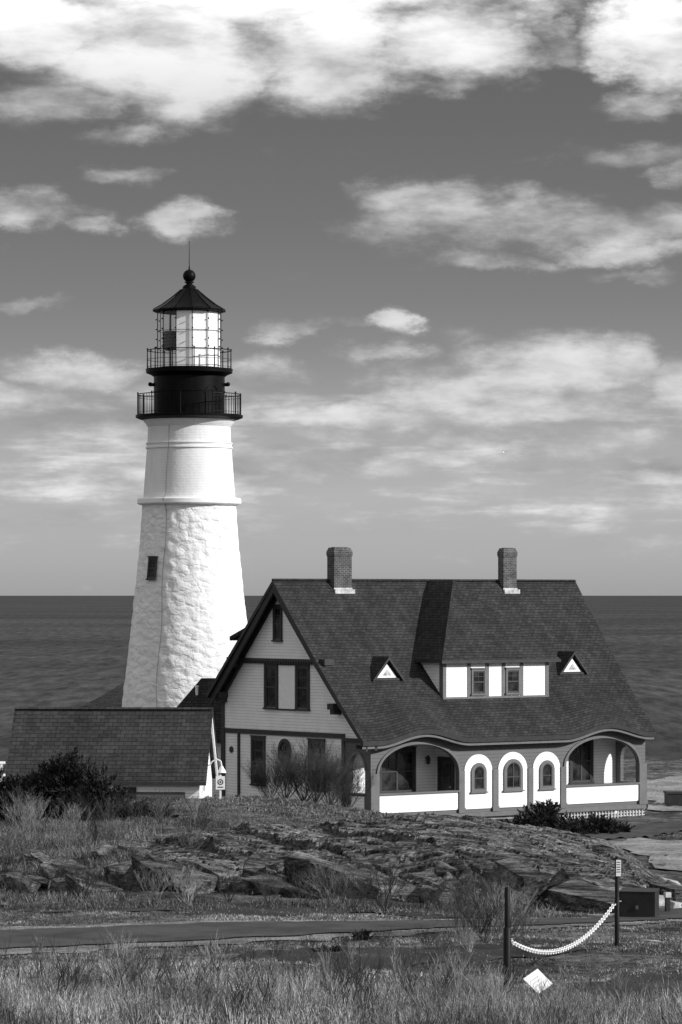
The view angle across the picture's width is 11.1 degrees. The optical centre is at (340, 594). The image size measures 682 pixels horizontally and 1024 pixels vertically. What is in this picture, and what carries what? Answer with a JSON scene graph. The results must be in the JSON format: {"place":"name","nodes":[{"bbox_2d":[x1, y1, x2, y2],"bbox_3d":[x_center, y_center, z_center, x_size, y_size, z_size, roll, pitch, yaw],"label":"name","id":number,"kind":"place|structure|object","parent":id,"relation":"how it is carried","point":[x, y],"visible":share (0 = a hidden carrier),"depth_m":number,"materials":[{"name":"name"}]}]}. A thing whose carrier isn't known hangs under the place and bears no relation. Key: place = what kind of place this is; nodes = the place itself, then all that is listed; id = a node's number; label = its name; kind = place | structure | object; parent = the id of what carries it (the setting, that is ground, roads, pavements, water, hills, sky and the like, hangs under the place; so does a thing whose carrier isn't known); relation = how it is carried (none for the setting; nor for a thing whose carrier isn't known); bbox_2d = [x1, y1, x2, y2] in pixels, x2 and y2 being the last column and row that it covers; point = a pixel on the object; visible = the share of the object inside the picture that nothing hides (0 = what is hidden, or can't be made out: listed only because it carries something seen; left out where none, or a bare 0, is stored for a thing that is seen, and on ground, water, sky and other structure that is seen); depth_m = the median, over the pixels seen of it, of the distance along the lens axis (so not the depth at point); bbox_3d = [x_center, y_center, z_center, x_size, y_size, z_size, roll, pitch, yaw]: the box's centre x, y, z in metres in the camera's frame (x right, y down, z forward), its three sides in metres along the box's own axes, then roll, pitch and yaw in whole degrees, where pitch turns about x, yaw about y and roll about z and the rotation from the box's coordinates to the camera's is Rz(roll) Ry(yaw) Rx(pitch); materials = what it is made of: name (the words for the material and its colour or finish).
{"place":"outdoors","nodes":[
{"label":"outdoors","id":0,"kind":"place"},
{"bbox_2d":[0,902,582,918],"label":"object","id":1,"kind":"object","parent":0,"point":[246,907],"visible":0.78,"depth_m":80.49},
{"bbox_2d":[132,862,178,901],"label":"bare bush","id":2,"kind":"object","parent":1,"relation":"on","point":[153,885],"visible":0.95,"depth_m":83.99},
{"bbox_2d":[157,862,210,904],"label":"bare bush","id":3,"kind":"object","parent":1,"relation":"on","point":[186,879],"visible":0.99,"depth_m":82.98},
{"bbox_2d":[295,854,364,908],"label":"bare bush","id":4,"kind":"object","parent":1,"relation":"on","point":[330,886],"visible":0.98,"depth_m":82.45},
{"bbox_2d":[351,854,409,911],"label":"bare bush","id":5,"kind":"object","parent":1,"relation":"on","point":[394,877],"visible":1,"depth_m":81.99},
{"bbox_2d":[0,596,681,778],"bbox_3d":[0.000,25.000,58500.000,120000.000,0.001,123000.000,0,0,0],"label":"sea","id":6,"kind":"structure","parent":0,"point":[63,651],"depth_m":1582.71,"materials":[{"name":"liquid"}]},
{"bbox_2d":[0,758,681,1023],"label":"ground","id":7,"kind":"structure","parent":0,"point":[658,769],"depth_m":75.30,"materials":[{"name":"plant"}]},
{"bbox_2d":[0,767,37,821],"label":"juniper bush","id":8,"kind":"object","parent":7,"relation":"on","point":[7,783],"visible":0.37,"depth_m":116.82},
{"bbox_2d":[0,825,38,868],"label":"bare bush","id":9,"kind":"object","parent":7,"relation":"on","point":[11,844],"visible":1,"depth_m":91.89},
{"bbox_2d":[0,865,40,901],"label":"bare bush","id":10,"kind":"object","parent":7,"relation":"on","point":[29,881],"visible":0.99,"depth_m":84.01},
{"bbox_2d":[0,783,48,823],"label":"bare bush","id":11,"kind":"object","parent":7,"relation":"on","point":[11,796],"visible":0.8,"depth_m":110.01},
{"bbox_2d":[0,792,49,834],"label":"bare bush","id":12,"kind":"object","parent":7,"relation":"on","point":[26,817],"visible":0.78,"depth_m":104.95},
{"bbox_2d":[1,870,49,892],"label":"boulder","id":13,"kind":"object","parent":7,"relation":"on","point":[44,883],"visible":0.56,"depth_m":86.92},
{"bbox_2d":[3,796,51,842],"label":"bare bush","id":14,"kind":"object","parent":7,"relation":"on","point":[33,818],"visible":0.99,"depth_m":101.00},
{"bbox_2d":[12,852,52,867],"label":"boulder","id":15,"kind":"object","parent":7,"relation":"on","point":[42,857],"visible":0.38,"depth_m":92.69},
{"bbox_2d":[40,854,79,879],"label":"bare bush","id":16,"kind":"object","parent":7,"relation":"on","point":[69,871],"visible":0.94,"depth_m":87.02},
{"bbox_2d":[39,948,83,1006],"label":"bare shrub","id":17,"kind":"object","parent":7,"relation":"on","point":[59,979],"visible":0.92,"depth_m":43.51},
{"bbox_2d":[43,817,85,858],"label":"bare bush","id":18,"kind":"object","parent":7,"relation":"on","point":[67,846],"visible":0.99,"depth_m":94.88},
{"bbox_2d":[0,744,134,822],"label":"juniper bush","id":19,"kind":"object","parent":7,"relation":"on","point":[66,772],"visible":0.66,"depth_m":115.66,"materials":[{"name":"plant"}]},
{"bbox_2d":[40,856,94,879],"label":"boulder","id":20,"kind":"object","parent":7,"relation":"on","point":[45,865],"visible":0.34,"depth_m":89.58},
{"bbox_2d":[53,802,96,835],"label":"bare bush","id":21,"kind":"object","parent":7,"relation":"on","point":[73,818],"visible":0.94,"depth_m":104.47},
{"bbox_2d":[57,786,99,824],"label":"bare bush","id":22,"kind":"object","parent":7,"relation":"on","point":[77,798],"visible":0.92,"depth_m":109.00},
{"bbox_2d":[59,860,99,901],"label":"bare bush","id":23,"kind":"object","parent":7,"relation":"on","point":[92,881],"visible":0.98,"depth_m":84.47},
{"bbox_2d":[49,873,122,895],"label":"boulder","id":24,"kind":"object","parent":7,"relation":"on","point":[55,883],"visible":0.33,"depth_m":86.31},
{"bbox_2d":[78,801,116,846],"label":"bare bush","id":25,"kind":"object","parent":7,"relation":"on","point":[97,823],"visible":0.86,"depth_m":99.88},
{"bbox_2d":[82,683,123,706],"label":"oil house","id":26,"kind":"structure","parent":7,"relation":"on","point":[112,697],"depth_m":185.12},
{"bbox_2d":[88,923,137,989],"bbox_3d":[-3.119,5.137,49.086,0.974,1.176,0.563,0,0,33],"label":"bare shrub","id":27,"kind":"object","parent":7,"relation":"on","point":[126,954],"visible":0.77,"depth_m":49.13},
{"bbox_2d":[5,707,225,798],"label":"museum shed","id":28,"kind":"structure","parent":7,"relation":"on","point":[144,752],"depth_m":146.01,"materials":[{"name":"grey"}]},
{"bbox_2d":[96,813,134,845],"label":"bare bush","id":29,"kind":"object","parent":7,"relation":"on","point":[111,834],"visible":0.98,"depth_m":97.86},
{"bbox_2d":[100,861,131,884],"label":"boulder","id":30,"kind":"object","parent":7,"relation":"on","point":[110,870],"visible":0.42,"depth_m":88.22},
{"bbox_2d":[95,935,138,991],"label":"bare shrub","id":31,"kind":"object","parent":7,"relation":"on","point":[118,959],"visible":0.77,"depth_m":48.23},
{"bbox_2d":[100,947,137,1000],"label":"bare shrub","id":32,"kind":"object","parent":7,"relation":"on","point":[121,974],"visible":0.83,"depth_m":46.46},
{"bbox_2d":[91,843,151,860],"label":"boulder","id":33,"kind":"object","parent":7,"relation":"on","point":[107,849],"visible":0.4,"depth_m":94.90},
{"bbox_2d":[101,839,144,862],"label":"bare bush","id":34,"kind":"object","parent":7,"relation":"on","point":[128,854],"visible":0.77,"depth_m":90.06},
{"bbox_2d":[113,860,145,894],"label":"bare bush","id":35,"kind":"object","parent":7,"relation":"on","point":[120,881],"visible":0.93,"depth_m":86.02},
{"bbox_2d":[120,789,152,821],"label":"bare bush","id":36,"kind":"object","parent":7,"relation":"on","point":[132,810],"visible":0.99,"depth_m":111.94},
{"bbox_2d":[120,932,153,987],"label":"bare shrub","id":37,"kind":"object","parent":7,"relation":"on","point":[136,970],"visible":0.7,"depth_m":48.90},
{"bbox_2d":[121,949,157,1002],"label":"bare shrub","id":38,"kind":"object","parent":7,"relation":"on","point":[134,979],"visible":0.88,"depth_m":44.33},
{"bbox_2d":[114,797,179,817],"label":"juniper bush","id":39,"kind":"object","parent":7,"relation":"on","point":[147,812],"visible":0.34,"depth_m":123.79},
{"bbox_2d":[147,794,179,828],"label":"bare bush","id":40,"kind":"object","parent":7,"relation":"on","point":[159,811],"visible":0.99,"depth_m":107.89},
{"bbox_2d":[153,938,191,1005],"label":"bare shrub","id":41,"kind":"object","parent":7,"relation":"on","point":[182,950],"visible":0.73,"depth_m":46.54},
{"bbox_2d":[157,957,188,1007],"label":"bare shrub","id":42,"kind":"object","parent":7,"relation":"on","point":[163,983],"visible":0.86,"depth_m":45.11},
{"bbox_2d":[122,242,246,706],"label":"lighthouse","id":43,"kind":"object","parent":7,"relation":"on","point":[189,618],"visible":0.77,"depth_m":177.16,"materials":[{"name":"white paint"}]},
{"bbox_2d":[145,556,157,579],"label":"window","id":44,"kind":"structure","parent":43,"relation":"in","point":[152,560],"depth_m":177.19,"materials":[{"name":"glass"}]},
{"bbox_2d":[174,823,213,848],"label":"bare bush","id":45,"kind":"object","parent":7,"relation":"on","point":[188,833],"visible":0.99,"depth_m":96.00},
{"bbox_2d":[178,803,216,829],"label":"bare bush","id":46,"kind":"object","parent":7,"relation":"on","point":[202,816],"visible":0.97,"depth_m":103.03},
{"bbox_2d":[177,678,220,796],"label":"passage building","id":47,"kind":"structure","parent":7,"relation":"on","point":[196,696],"depth_m":171.57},
{"bbox_2d":[194,935,236,985],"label":"bare shrub","id":48,"kind":"object","parent":7,"relation":"on","point":[214,969],"visible":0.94,"depth_m":48.45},
{"bbox_2d":[208,866,247,901],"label":"bare bush","id":49,"kind":"object","parent":7,"relation":"on","point":[228,881],"visible":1,"depth_m":84.25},
{"bbox_2d":[227,968,256,1015],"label":"bare shrub","id":50,"kind":"object","parent":7,"relation":"on","point":[242,998],"visible":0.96,"depth_m":41.89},
{"bbox_2d":[237,961,274,1023],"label":"bare shrub","id":51,"kind":"object","parent":7,"relation":"on","point":[265,997],"visible":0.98,"depth_m":41.97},
{"bbox_2d":[232,962,291,1022],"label":"bare shrub","id":52,"kind":"object","parent":7,"relation":"on","point":[245,974],"visible":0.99,"depth_m":42.00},
{"bbox_2d":[237,752,291,797],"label":"bare shrub","id":53,"kind":"object","parent":7,"relation":"on","point":[258,779],"visible":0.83,"depth_m":152.78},
{"bbox_2d":[248,868,283,902],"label":"bare bush","id":54,"kind":"object","parent":7,"relation":"on","point":[266,886],"visible":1,"depth_m":82.36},
{"bbox_2d":[251,744,319,798],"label":"bare shrub","id":55,"kind":"object","parent":7,"relation":"on","point":[285,782],"visible":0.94,"depth_m":151.23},
{"bbox_2d":[257,730,337,800],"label":"bare shrub","id":56,"kind":"object","parent":7,"relation":"on","point":[301,791],"visible":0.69,"depth_m":152.20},
{"bbox_2d":[0,809,601,918],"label":"rough grass","id":57,"kind":"structure","parent":7,"relation":"on","point":[44,839],"depth_m":92.20,"materials":[{"name":"plant"}]},
{"bbox_2d":[282,863,325,904],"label":"bare bush","id":58,"kind":"object","parent":7,"relation":"on","point":[299,888],"visible":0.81,"depth_m":83.99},
{"bbox_2d":[276,740,355,802],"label":"bare shrub","id":59,"kind":"object","parent":7,"relation":"on","point":[319,772],"visible":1,"depth_m":150.67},
{"bbox_2d":[308,949,351,1019],"bbox_3d":[-0.138,4.877,43.930,0.540,0.981,0.297,0,0,38],"label":"bare shrub","id":60,"kind":"object","parent":7,"relation":"on","point":[327,977],"visible":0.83,"depth_m":43.99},
{"bbox_2d":[289,739,372,804],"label":"bare shrub","id":61,"kind":"object","parent":7,"relation":"on","point":[331,766],"visible":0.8,"depth_m":151.57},
{"bbox_2d":[316,936,356,1013],"bbox_3d":[-0.059,4.846,44.167,0.490,1.155,0.648,0,0,5],"label":"bare shrub","id":62,"kind":"object","parent":7,"relation":"on","point":[341,982],"visible":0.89,"depth_m":44.28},
{"bbox_2d":[0,950,681,1023],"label":"dry grass","id":63,"kind":"structure","parent":7,"relation":"on","point":[26,1006],"depth_m":41.52,"materials":[{"name":"plant"}]},
{"bbox_2d":[0,906,681,954],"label":"path verge","id":64,"kind":"structure","parent":7,"relation":"on","point":[94,947],"depth_m":70.23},
{"bbox_2d":[318,966,364,1021],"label":"bare shrub","id":65,"kind":"object","parent":7,"relation":"on","point":[333,991],"visible":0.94,"depth_m":41.22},
{"bbox_2d":[317,759,368,805],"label":"bare shrub","id":66,"kind":"object","parent":7,"relation":"on","point":[338,784],"visible":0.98,"depth_m":151.13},
{"bbox_2d":[333,880,366,910],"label":"bare bush","id":67,"kind":"object","parent":7,"relation":"on","point":[348,895],"visible":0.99,"depth_m":81.81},
{"bbox_2d":[334,761,377,806],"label":"bare shrub","id":68,"kind":"object","parent":7,"relation":"on","point":[349,793],"visible":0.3,"depth_m":153.44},
{"bbox_2d":[339,865,377,906],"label":"bare bush","id":69,"kind":"object","parent":7,"relation":"on","point":[362,887],"visible":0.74,"depth_m":83.81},
{"bbox_2d":[39,794,681,839],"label":"lawn grass","id":70,"kind":"structure","parent":7,"relation":"on","point":[272,808],"depth_m":138.54,"materials":[{"name":"plant"}]},
{"bbox_2d":[343,935,381,1017],"bbox_3d":[0.316,4.707,42.631,0.664,1.185,0.502,0,0,27],"label":"bare shrub","id":71,"kind":"object","parent":7,"relation":"on","point":[361,988],"visible":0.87,"depth_m":42.69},
{"bbox_2d":[350,954,384,1019],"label":"bare shrub","id":72,"kind":"object","parent":7,"relation":"on","point":[368,985],"visible":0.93,"depth_m":42.33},
{"bbox_2d":[382,940,411,992],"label":"bare shrub","id":73,"kind":"object","parent":7,"relation":"on","point":[396,958],"visible":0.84,"depth_m":49.12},
{"bbox_2d":[117,813,681,913],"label":"rock outcrop","id":74,"kind":"object","parent":7,"relation":"on","point":[427,852],"visible":0.63,"depth_m":89.54,"materials":[{"name":"stone"}]},
{"bbox_2d":[393,957,449,1006],"bbox_3d":[1.054,5.088,45.146,0.762,0.920,0.462,0,0,6],"label":"bare shrub","id":75,"kind":"object","parent":7,"relation":"on","point":[403,973],"visible":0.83,"depth_m":45.12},
{"bbox_2d":[206,547,655,819],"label":"keepers house","id":76,"kind":"structure","parent":7,"relation":"on","point":[507,693],"depth_m":166.03,"materials":[{"name":"grey"}]},
{"bbox_2d":[249,735,265,785],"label":"window","id":77,"kind":"structure","parent":76,"relation":"in","point":[257,741],"depth_m":166.70,"materials":[{"name":"glass"}]},
{"bbox_2d":[262,664,278,709],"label":"window","id":78,"kind":"structure","parent":76,"relation":"in","point":[270,670],"depth_m":165.88,"materials":[{"name":"glass"}]},
{"bbox_2d":[271,604,282,641],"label":"window","id":79,"kind":"structure","parent":76,"relation":"in","point":[277,610],"depth_m":165.28,"materials":[{"name":"glass"}]},
{"bbox_2d":[294,664,309,710],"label":"window","id":80,"kind":"structure","parent":76,"relation":"in","point":[302,672],"depth_m":163.99,"materials":[{"name":"glass"}]},
{"bbox_2d":[379,746,416,792],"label":"window","id":81,"kind":"structure","parent":76,"relation":"in","point":[397,773],"depth_m":163.47,"materials":[{"name":"glass"}]},
{"bbox_2d":[437,756,454,790],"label":"door","id":82,"kind":"structure","parent":76,"relation":"in","point":[445,765],"depth_m":164.11,"materials":[{"name":"paint"}]},
{"bbox_2d":[470,763,487,793],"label":"window","id":83,"kind":"structure","parent":76,"relation":"in","point":[478,771],"depth_m":163.91,"materials":[{"name":"grey paint"}]},
{"bbox_2d":[502,759,524,791],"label":"window","id":84,"kind":"structure","parent":76,"relation":"in","point":[513,769],"depth_m":165.20,"materials":[{"name":"grey paint"}]},
{"bbox_2d":[538,760,555,789],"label":"window","id":85,"kind":"structure","parent":76,"relation":"in","point":[547,769],"depth_m":166.49,"materials":[{"name":"glass"}]},
{"bbox_2d":[569,739,594,783],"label":"window","id":86,"kind":"structure","parent":76,"relation":"in","point":[581,760],"depth_m":170.48,"materials":[{"name":"glass"}]},
{"bbox_2d":[423,945,466,1000],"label":"bare shrub","id":87,"kind":"object","parent":7,"relation":"on","point":[451,969],"visible":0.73,"depth_m":44.55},
{"bbox_2d":[420,883,490,939],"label":"bare bush","id":88,"kind":"object","parent":7,"relation":"on","point":[455,919],"visible":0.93,"depth_m":68.50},
{"bbox_2d":[430,947,503,1001],"bbox_3d":[1.530,4.830,42.780,0.902,1.088,0.521,0,0,2],"label":"bare shrub","id":89,"kind":"object","parent":7,"relation":"on","point":[458,977],"visible":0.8,"depth_m":42.76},
{"bbox_2d":[438,868,498,934],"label":"bare bush","id":90,"kind":"object","parent":7,"relation":"on","point":[463,919],"visible":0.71,"depth_m":70.07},
{"bbox_2d":[458,890,503,941],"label":"bare bush","id":91,"kind":"object","parent":7,"relation":"on","point":[487,917],"visible":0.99,"depth_m":67.57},
{"bbox_2d":[444,861,520,935],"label":"bare bush","id":92,"kind":"object","parent":7,"relation":"on","point":[491,909],"visible":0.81,"depth_m":69.51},
{"bbox_2d":[468,958,514,1008],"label":"bare shrub","id":93,"kind":"object","parent":7,"relation":"on","point":[497,995],"visible":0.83,"depth_m":41.34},
{"bbox_2d":[458,861,525,934],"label":"bare bush","id":94,"kind":"object","parent":7,"relation":"on","point":[490,901],"visible":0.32,"depth_m":70.77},
{"bbox_2d":[467,879,539,936],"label":"bare bush","id":95,"kind":"object","parent":7,"relation":"on","point":[512,904],"visible":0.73,"depth_m":68.78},
{"bbox_2d":[503,887,512,990],"bbox_3d":[2.656,5.627,56.008,0.150,1.960,0.123,0,0,-38],"label":"barrier post","id":96,"kind":"object","parent":7,"relation":"on","point":[507,938],"visible":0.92,"depth_m":55.96,"materials":[{"name":"black paint"}]},
{"bbox_2d":[471,864,544,932],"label":"bare bush","id":97,"kind":"object","parent":7,"relation":"on","point":[533,900],"visible":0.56,"depth_m":70.15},
{"bbox_2d":[501,895,549,935],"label":"bare bush","id":98,"kind":"object","parent":7,"relation":"on","point":[527,912],"visible":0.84,"depth_m":68.99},
{"bbox_2d":[509,969,552,994],"bbox_3d":[2.850,6.034,53.814,0.736,0.609,0.403,0,0,-14],"label":"ground placard","id":99,"kind":"object","parent":7,"relation":"on","point":[536,975],"visible":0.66,"depth_m":53.80,"materials":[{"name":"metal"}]},
{"bbox_2d":[500,799,587,834],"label":"juniper bush","id":100,"kind":"object","parent":7,"relation":"on","point":[546,814],"visible":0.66,"depth_m":134.72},
{"bbox_2d":[544,951,589,1011],"bbox_3d":[2.805,4.964,43.576,0.518,1.082,0.897,0,0,-20],"label":"bare shrub","id":101,"kind":"object","parent":7,"relation":"on","point":[564,990],"visible":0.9,"depth_m":43.62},
{"bbox_2d":[564,811,621,834],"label":"juniper bush","id":102,"kind":"object","parent":7,"relation":"on","point":[601,823],"visible":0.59,"depth_m":137.77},
{"bbox_2d":[615,856,620,946],"bbox_3d":[5.119,5.812,64.994,0.127,1.960,0.102,0,0,0],"label":"barrier post","id":103,"kind":"object","parent":7,"relation":"on","point":[617,869],"visible":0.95,"depth_m":64.96,"materials":[{"name":"black paint"}]},
{"bbox_2d":[511,903,615,954],"bbox_3d":[3.888,5.807,60.500,0.085,0.621,9.352,0,0,14],"label":"barrier chain","id":104,"kind":"object","parent":103,"relation":"hanging from","point":[545,952],"visible":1,"depth_m":60.39,"materials":[{"name":"white plastic"}]},
{"bbox_2d":[603,956,652,1006],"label":"bare shrub","id":105,"kind":"object","parent":7,"relation":"on","point":[616,993],"visible":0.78,"depth_m":46.81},
{"bbox_2d":[595,969,662,1008],"bbox_3d":[3.496,4.976,42.691,0.811,0.881,0.575,0,0,1],"label":"bare shrub","id":106,"kind":"object","parent":7,"relation":"on","point":[651,979],"visible":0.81,"depth_m":42.74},
{"bbox_2d":[619,887,659,916],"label":"utility cabinet","id":107,"kind":"object","parent":7,"relation":"on","point":[639,902],"visible":0.7,"depth_m":81.72,"materials":[{"name":"metal"}]},
{"bbox_2d":[0,908,681,947],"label":"path","id":108,"kind":"structure","parent":0,"point":[164,932],"depth_m":71.22,"materials":[{"name":"asphalt"}]},
{"bbox_2d":[0,0,681,595],"label":"sky","id":109,"kind":"structure","parent":0,"point":[436,240],"materials":[{"name":"grey"}]},
{"bbox_2d":[203,944,597,969],"bbox_3d":[0.802,6.588,64.113,7.013,0.322,5.662,0,0,24],"label":"planting bed","id":110,"kind":"object","parent":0,"point":[483,951],"visible":0.6,"depth_m":64.30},
{"bbox_2d":[576,971,681,1004],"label":"planting bed","id":111,"kind":"object","parent":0,"point":[632,985],"visible":0.52,"depth_m":57.52,"materials":[{"name":"plant"}]},
{"bbox_2d":[584,821,681,838],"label":"path","id":112,"kind":"structure","parent":0,"point":[647,830],"depth_m":143.10,"materials":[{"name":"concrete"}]},
{"bbox_2d":[611,837,681,870],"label":"lawn","id":113,"kind":"structure","parent":0,"point":[657,850],"depth_m":110.90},
{"bbox_2d":[633,775,681,810],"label":"lawn","id":114,"kind":"structure","parent":0,"point":[656,788],"depth_m":187.63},
{"bbox_2d":[663,791,681,806],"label":"storage bin","id":115,"kind":"object","parent":114,"relation":"on","point":[672,798],"visible":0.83,"depth_m":177.50,"materials":[{"name":"metal"}]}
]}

